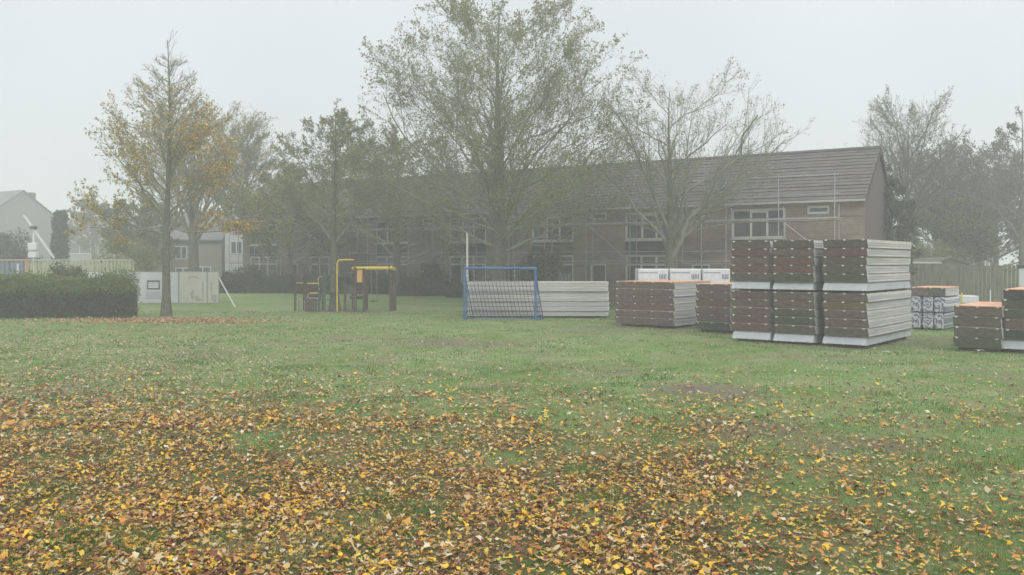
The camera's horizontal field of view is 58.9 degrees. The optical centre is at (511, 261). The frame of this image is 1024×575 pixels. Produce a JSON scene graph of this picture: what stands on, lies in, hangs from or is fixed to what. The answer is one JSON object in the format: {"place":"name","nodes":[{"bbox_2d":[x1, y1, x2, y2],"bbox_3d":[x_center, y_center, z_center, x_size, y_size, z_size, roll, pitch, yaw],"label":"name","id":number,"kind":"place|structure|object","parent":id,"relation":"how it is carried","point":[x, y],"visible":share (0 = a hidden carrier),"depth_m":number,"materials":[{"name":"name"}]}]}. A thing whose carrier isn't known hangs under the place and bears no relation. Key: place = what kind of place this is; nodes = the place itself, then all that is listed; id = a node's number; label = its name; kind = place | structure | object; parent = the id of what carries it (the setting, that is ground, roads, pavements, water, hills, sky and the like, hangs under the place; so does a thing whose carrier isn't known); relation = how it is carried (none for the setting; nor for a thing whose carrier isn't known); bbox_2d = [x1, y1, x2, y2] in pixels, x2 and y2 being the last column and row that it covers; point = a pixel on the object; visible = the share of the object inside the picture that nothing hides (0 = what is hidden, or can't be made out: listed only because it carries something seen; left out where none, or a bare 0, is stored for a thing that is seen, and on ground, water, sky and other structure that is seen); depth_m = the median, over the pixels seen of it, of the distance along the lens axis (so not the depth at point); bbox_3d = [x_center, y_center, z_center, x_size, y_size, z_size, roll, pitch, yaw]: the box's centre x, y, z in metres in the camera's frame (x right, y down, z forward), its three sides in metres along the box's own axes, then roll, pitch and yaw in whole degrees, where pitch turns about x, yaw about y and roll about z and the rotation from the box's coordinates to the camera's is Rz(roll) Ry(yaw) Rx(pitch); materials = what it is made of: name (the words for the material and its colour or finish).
{"place":"outdoors","nodes":[
{"label":"outdoors","id":0,"kind":"place"},
{"bbox_2d":[0,266,1023,574],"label":"lawn","id":1,"kind":"structure","parent":0,"point":[274,304],"depth_m":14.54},
{"bbox_2d":[0,259,28,276],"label":"corrugated barrier","id":2,"kind":"object","parent":1,"relation":"on","point":[7,264],"visible":0.42,"depth_m":45.97,"materials":[{"name":"metal"}]},
{"bbox_2d":[0,227,49,273],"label":"shrub","id":3,"kind":"object","parent":1,"relation":"on","point":[6,252],"visible":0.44,"depth_m":67.37,"materials":[{"name":"green plant"}]},
{"bbox_2d":[0,190,53,275],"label":"gabled house","id":4,"kind":"structure","parent":1,"relation":"on","point":[16,206],"depth_m":108.23,"materials":[{"name":"grey brick"}]},
{"bbox_2d":[49,209,71,267],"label":"cypress","id":5,"kind":"object","parent":1,"relation":"on","point":[59,247],"visible":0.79,"depth_m":71.63,"materials":[{"name":"green plant"}]},
{"bbox_2d":[0,260,137,318],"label":"hedge","id":6,"kind":"object","parent":1,"relation":"on","point":[34,295],"visible":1,"depth_m":38.14,"materials":[{"name":"green plant"}]},
{"bbox_2d":[29,259,133,276],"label":"board fence","id":7,"kind":"object","parent":1,"relation":"on","point":[88,265],"visible":0.34,"depth_m":51.51,"materials":[{"name":"brown wood"}]},
{"bbox_2d":[62,194,125,263],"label":"deciduous tree","id":8,"kind":"object","parent":1,"relation":"on","point":[85,241],"visible":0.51,"depth_m":104.04,"materials":[{"name":"green plant"}]},
{"bbox_2d":[67,219,132,271],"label":"row house","id":9,"kind":"structure","parent":1,"relation":"on","point":[75,252],"depth_m":140.00,"materials":[{"name":"grey brick"}]},
{"bbox_2d":[89,235,160,271],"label":"shrub","id":10,"kind":"object","parent":1,"relation":"on","point":[145,256],"visible":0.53,"depth_m":58.05,"materials":[{"name":"green plant"}]},
{"bbox_2d":[97,194,187,271],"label":"deciduous tree","id":11,"kind":"object","parent":1,"relation":"on","point":[148,217],"visible":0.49,"depth_m":71.27,"materials":[{"name":"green plant"}]},
{"bbox_2d":[134,272,178,303],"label":"hoarding panel","id":12,"kind":"object","parent":1,"relation":"on","point":[150,285],"visible":0.81,"depth_m":47.99,"materials":[{"name":"metal"}]},
{"bbox_2d":[62,29,260,316],"bbox_3d":[-15.417,-3.893,40.018,7.198,12.688,7.108,0,0,34],"label":"deciduous tree","id":13,"kind":"object","parent":1,"relation":"on","point":[189,140],"visible":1,"depth_m":39.71,"materials":[{"name":"yellow plant"}]},
{"bbox_2d":[0,314,337,327],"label":"russet leaves","id":14,"kind":"object","parent":1,"relation":"on","point":[168,320],"visible":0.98,"depth_m":36.10,"materials":[{"name":"brown plant"}]},
{"bbox_2d":[124,211,233,277],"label":"beige house","id":15,"kind":"structure","parent":1,"relation":"on","point":[211,249],"depth_m":76.00,"materials":[{"name":"grey"}]},
{"bbox_2d":[179,271,206,303],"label":"hoarding panel","id":16,"kind":"object","parent":1,"relation":"on","point":[192,286],"visible":1,"depth_m":47.97,"materials":[{"name":"metal"}]},
{"bbox_2d":[121,98,280,270],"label":"deciduous tree","id":17,"kind":"object","parent":1,"relation":"on","point":[193,211],"visible":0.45,"depth_m":59.71,"materials":[{"name":"green plant"}]},
{"bbox_2d":[207,271,218,303],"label":"hoarding panel","id":18,"kind":"object","parent":1,"relation":"on","point":[212,287],"visible":1,"depth_m":47.95,"materials":[{"name":"metal"}]},
{"bbox_2d":[223,214,242,273],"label":"white house","id":19,"kind":"structure","parent":1,"relation":"on","point":[233,244],"depth_m":74.00,"materials":[{"name":"grey"}]},
{"bbox_2d":[199,116,301,221],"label":"deciduous tree","id":20,"kind":"object","parent":1,"relation":"on","point":[267,165],"visible":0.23,"depth_m":65.45,"materials":[{"name":"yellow plant"}]},
{"bbox_2d":[219,262,299,292],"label":"hedge","id":21,"kind":"object","parent":1,"relation":"on","point":[236,283],"visible":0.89,"depth_m":54.54,"materials":[{"name":"green plant"}]},
{"bbox_2d":[216,163,350,280],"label":"deciduous tree","id":22,"kind":"object","parent":1,"relation":"on","point":[255,203],"visible":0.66,"depth_m":55.08,"materials":[{"name":"green plant"}]},
{"bbox_2d":[294,276,322,311],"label":"climbing steps","id":23,"kind":"structure","parent":1,"relation":"on","point":[314,293],"depth_m":43.70,"materials":[{"name":"yellow paint"}]},
{"bbox_2d":[265,98,402,310],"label":"deciduous tree","id":24,"kind":"object","parent":1,"relation":"on","point":[340,121],"visible":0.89,"depth_m":43.97,"materials":[{"name":"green plant"}]},
{"bbox_2d":[298,268,389,293],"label":"hedge","id":25,"kind":"object","parent":1,"relation":"on","point":[380,284],"visible":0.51,"depth_m":53.61,"materials":[{"name":"green plant"}]},
{"bbox_2d":[323,258,367,311],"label":"play tower","id":26,"kind":"structure","parent":1,"relation":"on","point":[362,283],"depth_m":43.65,"materials":[{"name":"yellow paint"}]},
{"bbox_2d":[351,266,396,310],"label":"swing","id":27,"kind":"object","parent":1,"relation":"on","point":[392,294],"visible":0.94,"depth_m":44.05,"materials":[{"name":"yellow paint"}]},
{"bbox_2d":[304,120,483,295],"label":"deciduous tree","id":28,"kind":"object","parent":1,"relation":"on","point":[398,239],"visible":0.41,"depth_m":51.62,"materials":[{"name":"green plant"}]},
{"bbox_2d":[396,269,445,295],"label":"hedge","id":29,"kind":"object","parent":1,"relation":"on","point":[408,288],"visible":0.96,"depth_m":51.59,"materials":[{"name":"green plant"}]},
{"bbox_2d":[413,261,452,291],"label":"shrub","id":30,"kind":"object","parent":1,"relation":"on","point":[425,267],"visible":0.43,"depth_m":52.19,"materials":[{"name":"green plant"}]},
{"bbox_2d":[337,0,654,280],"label":"deciduous tree","id":31,"kind":"object","parent":1,"relation":"on","point":[498,136],"visible":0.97,"depth_m":41.56,"materials":[{"name":"green plant"}]},
{"bbox_2d":[463,267,543,319],"bbox_3d":[-0.352,1.334,37.681,3.253,2.232,1.019,0,0,10],"label":"football goal","id":32,"kind":"object","parent":1,"relation":"on","point":[535,290],"visible":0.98,"depth_m":37.47,"materials":[{"name":"blue paint"}]},
{"bbox_2d":[0,358,1023,574],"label":"fallen leaves","id":33,"kind":"object","parent":1,"relation":"on","point":[301,512],"visible":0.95,"depth_m":9.17,"materials":[{"name":"orange plant"}]},
{"bbox_2d":[0,311,1023,455],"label":"scattered leaves","id":34,"kind":"object","parent":1,"relation":"on","point":[235,361],"visible":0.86,"depth_m":18.55,"materials":[{"name":"orange plant"}]},
{"bbox_2d":[227,172,842,281],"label":"scaffold","id":35,"kind":"object","parent":1,"relation":"on","point":[629,224],"visible":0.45,"depth_m":46.83,"materials":[{"name":"metal"}]},
{"bbox_2d":[518,248,564,280],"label":"shrub","id":36,"kind":"object","parent":1,"relation":"on","point":[549,269],"visible":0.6,"depth_m":43.95,"materials":[{"name":"green plant"}]},
{"bbox_2d":[240,146,893,303],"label":"terrace building","id":37,"kind":"structure","parent":1,"relation":"on","point":[861,177],"depth_m":46.82,"materials":[{"name":"brick"}]},
{"bbox_2d":[448,217,485,243],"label":"window","id":38,"kind":"structure","parent":37,"relation":"in","point":[483,237],"depth_m":52.84,"materials":[{"name":"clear glass"}]},
{"bbox_2d":[450,256,485,285],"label":"window","id":39,"kind":"structure","parent":37,"relation":"in","point":[459,267],"depth_m":52.92,"materials":[{"name":"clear glass"}]},
{"bbox_2d":[531,215,573,242],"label":"window","id":40,"kind":"structure","parent":37,"relation":"in","point":[565,229],"depth_m":49.84,"materials":[{"name":"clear glass"}]},
{"bbox_2d":[624,212,666,240],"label":"window","id":41,"kind":"structure","parent":37,"relation":"in","point":[643,234],"depth_m":46.94,"materials":[{"name":"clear glass"}]},
{"bbox_2d":[626,255,665,280],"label":"window","id":42,"kind":"structure","parent":37,"relation":"in","point":[632,257],"depth_m":46.96,"materials":[{"name":"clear glass"}]},
{"bbox_2d":[730,208,785,239],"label":"window","id":43,"kind":"structure","parent":37,"relation":"in","point":[767,230],"depth_m":43.71,"materials":[{"name":"white glass"}]},
{"bbox_2d":[621,324,676,328],"bbox_3d":[5.035,2.368,33.419,2.300,0.104,0.100,0,0,38],"label":"bearer","id":44,"kind":"object","parent":1,"relation":"on","point":[659,326],"visible":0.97,"depth_m":33.29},
{"bbox_2d":[615,316,696,325],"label":"roof panel","id":45,"kind":"structure","parent":44,"relation":"on","point":[657,321],"depth_m":33.10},
{"bbox_2d":[615,309,695,318],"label":"roof panel","id":46,"kind":"structure","parent":45,"relation":"on","point":[656,314],"depth_m":33.11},
{"bbox_2d":[616,302,696,310],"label":"roof panel","id":47,"kind":"structure","parent":46,"relation":"on","point":[656,307],"depth_m":33.16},
{"bbox_2d":[615,295,697,303],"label":"roof panel","id":48,"kind":"structure","parent":47,"relation":"on","point":[656,299],"depth_m":33.13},
{"bbox_2d":[615,288,696,296],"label":"roof panel","id":49,"kind":"structure","parent":48,"relation":"on","point":[657,292],"depth_m":33.09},
{"bbox_2d":[616,280,710,288],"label":"roof panel","id":50,"kind":"structure","parent":49,"relation":"on","point":[662,284],"depth_m":33.27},
{"bbox_2d":[635,269,667,279],"bbox_3d":[5.768,0.820,37.547,1.219,1.050,1.106,0,0,0],"label":"wrapped pack","id":51,"kind":"object","parent":50,"relation":"on","point":[651,274],"visible":0.56,"depth_m":37.00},
{"bbox_2d":[668,269,700,279],"bbox_3d":[7.079,0.820,37.547,1.252,1.050,1.106,0,0,0],"label":"wrapped pack","id":52,"kind":"object","parent":50,"relation":"on","point":[684,274],"visible":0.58,"depth_m":37.00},
{"bbox_2d":[582,53,812,268],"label":"deciduous tree","id":53,"kind":"object","parent":1,"relation":"on","point":[672,247],"visible":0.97,"depth_m":40.66,"materials":[{"name":"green plant"}]},
{"bbox_2d":[732,330,775,339],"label":"roof panel","id":54,"kind":"structure","parent":1,"relation":"on","point":[755,335],"depth_m":27.02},
{"bbox_2d":[731,322,774,331],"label":"roof panel","id":55,"kind":"structure","parent":54,"relation":"on","point":[764,327],"depth_m":27.02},
{"bbox_2d":[731,314,774,323],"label":"roof panel","id":56,"kind":"structure","parent":55,"relation":"on","point":[753,319],"depth_m":27.01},
{"bbox_2d":[732,306,774,315],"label":"roof panel","id":57,"kind":"structure","parent":56,"relation":"on","point":[766,311],"depth_m":26.98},
{"bbox_2d":[731,298,773,307],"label":"roof panel","id":58,"kind":"structure","parent":57,"relation":"on","point":[753,303],"depth_m":27.04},
{"bbox_2d":[731,289,779,299],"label":"roof panel","id":59,"kind":"structure","parent":58,"relation":"on","point":[752,294],"depth_m":27.08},
{"bbox_2d":[739,289,774,290],"bbox_3d":[7.392,0.839,27.392,1.110,0.050,0.100,0,0,38],"label":"packing timber","id":60,"kind":"object","parent":59,"relation":"on","point":[759,289],"visible":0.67,"depth_m":27.25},
{"bbox_2d":[773,332,824,342],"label":"roof panel","id":61,"kind":"structure","parent":1,"relation":"on","point":[798,337],"depth_m":26.19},
{"bbox_2d":[774,324,825,333],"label":"roof panel","id":62,"kind":"structure","parent":61,"relation":"on","point":[799,329],"depth_m":26.14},
{"bbox_2d":[773,316,824,325],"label":"roof panel","id":63,"kind":"structure","parent":62,"relation":"on","point":[806,321],"depth_m":26.14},
{"bbox_2d":[773,308,825,317],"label":"roof panel","id":64,"kind":"structure","parent":63,"relation":"on","point":[794,312],"depth_m":26.14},
{"bbox_2d":[773,300,823,308],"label":"roof panel","id":65,"kind":"structure","parent":64,"relation":"on","point":[798,304],"depth_m":26.18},
{"bbox_2d":[772,290,829,300],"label":"roof panel","id":66,"kind":"structure","parent":65,"relation":"on","point":[800,295],"depth_m":26.20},
{"bbox_2d":[780,290,817,291],"bbox_3d":[8.382,0.839,26.522,1.110,0.050,0.100,0,0,38],"label":"packing timber","id":67,"kind":"object","parent":66,"relation":"on","point":[801,290],"visible":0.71,"depth_m":26.41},
{"bbox_2d":[773,281,824,289],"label":"roof panel","id":68,"kind":"structure","parent":67,"relation":"on","point":[785,285],"depth_m":26.21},
{"bbox_2d":[772,273,823,281],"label":"roof panel","id":69,"kind":"structure","parent":68,"relation":"on","point":[805,277],"depth_m":26.09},
{"bbox_2d":[772,265,822,272],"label":"roof panel","id":70,"kind":"structure","parent":69,"relation":"on","point":[796,268],"depth_m":26.16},
{"bbox_2d":[773,256,822,264],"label":"roof panel","id":71,"kind":"structure","parent":70,"relation":"on","point":[809,260],"depth_m":26.11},
{"bbox_2d":[772,248,823,256],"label":"roof panel","id":72,"kind":"structure","parent":71,"relation":"on","point":[792,252],"depth_m":26.14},
{"bbox_2d":[773,240,823,248],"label":"roof panel","id":73,"kind":"structure","parent":72,"relation":"on","point":[803,244],"depth_m":26.11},
{"bbox_2d":[822,329,910,345],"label":"roof panel","id":74,"kind":"structure","parent":1,"relation":"on","point":[846,340],"depth_m":25.57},
{"bbox_2d":[824,321,911,336],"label":"roof panel","id":75,"kind":"structure","parent":74,"relation":"on","point":[860,332],"depth_m":25.47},
{"bbox_2d":[824,313,911,327],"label":"roof panel","id":76,"kind":"structure","parent":75,"relation":"on","point":[862,323],"depth_m":25.51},
{"bbox_2d":[823,305,911,319],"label":"roof panel","id":77,"kind":"structure","parent":76,"relation":"on","point":[857,314],"depth_m":25.51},
{"bbox_2d":[822,298,910,310],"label":"roof panel","id":78,"kind":"structure","parent":77,"relation":"on","point":[858,306],"depth_m":25.55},
{"bbox_2d":[823,289,911,301],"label":"roof panel","id":79,"kind":"structure","parent":78,"relation":"on","point":[873,296],"depth_m":25.53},
{"bbox_2d":[829,291,870,292],"bbox_3d":[9.548,0.839,25.625,1.120,0.050,0.100,0,0,38],"label":"packing timber","id":80,"kind":"object","parent":79,"relation":"on","point":[852,291],"visible":0.71,"depth_m":25.50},
{"bbox_2d":[823,280,910,290],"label":"roof panel","id":81,"kind":"structure","parent":80,"relation":"on","point":[853,286],"depth_m":25.50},
{"bbox_2d":[823,272,909,281],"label":"roof panel","id":82,"kind":"structure","parent":81,"relation":"on","point":[878,277],"depth_m":25.51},
{"bbox_2d":[821,265,908,273],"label":"roof panel","id":83,"kind":"structure","parent":82,"relation":"on","point":[852,269],"depth_m":25.46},
{"bbox_2d":[822,256,910,264],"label":"roof panel","id":84,"kind":"structure","parent":83,"relation":"on","point":[844,260],"depth_m":25.52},
{"bbox_2d":[822,248,910,256],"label":"roof panel","id":85,"kind":"structure","parent":84,"relation":"on","point":[853,252],"depth_m":25.45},
{"bbox_2d":[823,239,911,249],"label":"roof panel","id":86,"kind":"structure","parent":85,"relation":"on","point":[866,243],"depth_m":25.44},
{"bbox_2d":[882,164,922,289],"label":"deciduous tree","id":87,"kind":"object","parent":1,"relation":"on","point":[897,206],"visible":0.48,"depth_m":44.78,"materials":[{"name":"green plant"}]},
{"bbox_2d":[843,85,989,255],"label":"deciduous tree","id":88,"kind":"object","parent":1,"relation":"on","point":[906,181],"visible":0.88,"depth_m":55.39,"materials":[{"name":"green plant"}]},
{"bbox_2d":[912,239,960,259],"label":"shrub","id":89,"kind":"object","parent":1,"relation":"on","point":[926,252],"visible":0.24,"depth_m":54.69,"materials":[{"name":"green plant"}]},
{"bbox_2d":[934,312,954,329],"bbox_3d":[15.635,2.098,32.580,0.380,0.580,2.200,0,0,38],"label":"insulation pack","id":90,"kind":"object","parent":1,"relation":"on","point":[943,321],"visible":0.62,"depth_m":31.78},
{"bbox_2d":[934,295,959,312],"bbox_3d":[15.635,1.518,32.580,0.380,0.580,2.200,0,0,38],"label":"insulation pack","id":91,"kind":"object","parent":90,"relation":"on","point":[944,304],"visible":0.83,"depth_m":31.82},
{"bbox_2d":[893,190,1003,264],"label":"deciduous tree","id":92,"kind":"object","parent":1,"relation":"on","point":[956,233],"visible":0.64,"depth_m":56.54,"materials":[{"name":"green plant"}]},
{"bbox_2d":[883,129,1023,262],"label":"deciduous tree","id":93,"kind":"object","parent":1,"relation":"on","point":[961,194],"visible":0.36,"depth_m":62.10,"materials":[{"name":"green plant"}]},
{"bbox_2d":[893,264,1019,301],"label":"board fence","id":94,"kind":"object","parent":1,"relation":"on","point":[970,279],"visible":0.55,"depth_m":47.03,"materials":[{"name":"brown wood"}]},
{"bbox_2d":[931,164,1023,264],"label":"deciduous tree","id":95,"kind":"object","parent":1,"relation":"on","point":[995,261],"visible":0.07,"depth_m":69.39,"materials":[{"name":"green plant"}]},
{"bbox_2d":[958,347,1001,351],"bbox_3d":[12.618,2.368,24.468,1.050,0.104,0.100,0,0,38],"label":"bearer","id":96,"kind":"object","parent":1,"relation":"on","point":[972,349],"visible":0.72,"depth_m":24.44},
{"bbox_2d":[953,337,1003,348],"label":"roof panel","id":97,"kind":"structure","parent":96,"relation":"on","point":[990,343],"depth_m":24.22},
{"bbox_2d":[953,326,1004,338],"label":"roof panel","id":98,"kind":"structure","parent":97,"relation":"on","point":[977,332],"depth_m":24.17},
{"bbox_2d":[953,316,1003,327],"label":"roof panel","id":99,"kind":"structure","parent":98,"relation":"on","point":[976,321],"depth_m":24.22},
{"bbox_2d":[954,301,1003,316],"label":"roof panel","id":100,"kind":"structure","parent":99,"relation":"on","point":[985,309],"depth_m":24.28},
{"bbox_2d":[958,105,1023,264],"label":"deciduous tree","id":101,"kind":"object","parent":1,"relation":"on","point":[1015,170],"visible":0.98,"depth_m":56.02,"materials":[{"name":"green plant"}]},
{"bbox_3d":[1.100,2.368,39.250,0.100,0.104,1.100,0,0,0],"label":"bearer","id":102,"kind":"object","parent":1,"relation":"on","visible":0},
{"bbox_2d":[466,311,608,315],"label":"roof panel","id":103,"kind":"structure","parent":102,"relation":"on","point":[575,313],"depth_m":38.63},
{"bbox_2d":[466,306,608,310],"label":"roof panel","id":104,"kind":"structure","parent":103,"relation":"on","point":[575,308],"depth_m":38.60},
{"bbox_2d":[467,301,608,305],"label":"roof panel","id":105,"kind":"structure","parent":104,"relation":"on","point":[574,303],"depth_m":38.61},
{"bbox_2d":[466,296,608,300],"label":"roof panel","id":106,"kind":"structure","parent":105,"relation":"on","point":[574,298],"depth_m":38.60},
{"bbox_2d":[466,291,608,295],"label":"roof panel","id":107,"kind":"structure","parent":106,"relation":"on","point":[573,293],"depth_m":38.66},
{"bbox_2d":[466,286,607,290],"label":"roof panel","id":108,"kind":"structure","parent":107,"relation":"on","point":[568,288],"depth_m":38.62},
{"bbox_2d":[467,281,608,285],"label":"roof panel","id":109,"kind":"structure","parent":108,"relation":"on","point":[572,283],"depth_m":38.71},
{"bbox_2d":[0,0,1023,265],"label":"sky","id":110,"kind":"structure","parent":0,"point":[289,60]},
{"bbox_2d":[696,282,738,291],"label":"roof panel","id":111,"kind":"structure","parent":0,"point":[719,287],"depth_m":30.74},
{"bbox_2d":[701,269,729,282],"bbox_3d":[8.347,0.820,37.547,1.110,1.050,1.106,0,0,0],"label":"wrapped pack","id":112,"kind":"object","parent":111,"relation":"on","point":[717,275],"visible":0.59,"depth_m":37.00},
{"bbox_2d":[730,257,773,264],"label":"roof panel","id":113,"kind":"structure","parent":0,"point":[751,260],"depth_m":26.99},
{"bbox_2d":[731,249,773,256],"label":"roof panel","id":114,"kind":"structure","parent":113,"relation":"on","point":[751,252],"depth_m":26.95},
{"bbox_2d":[731,240,773,248],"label":"roof panel","id":115,"kind":"structure","parent":114,"relation":"on","point":[766,244],"depth_m":27.02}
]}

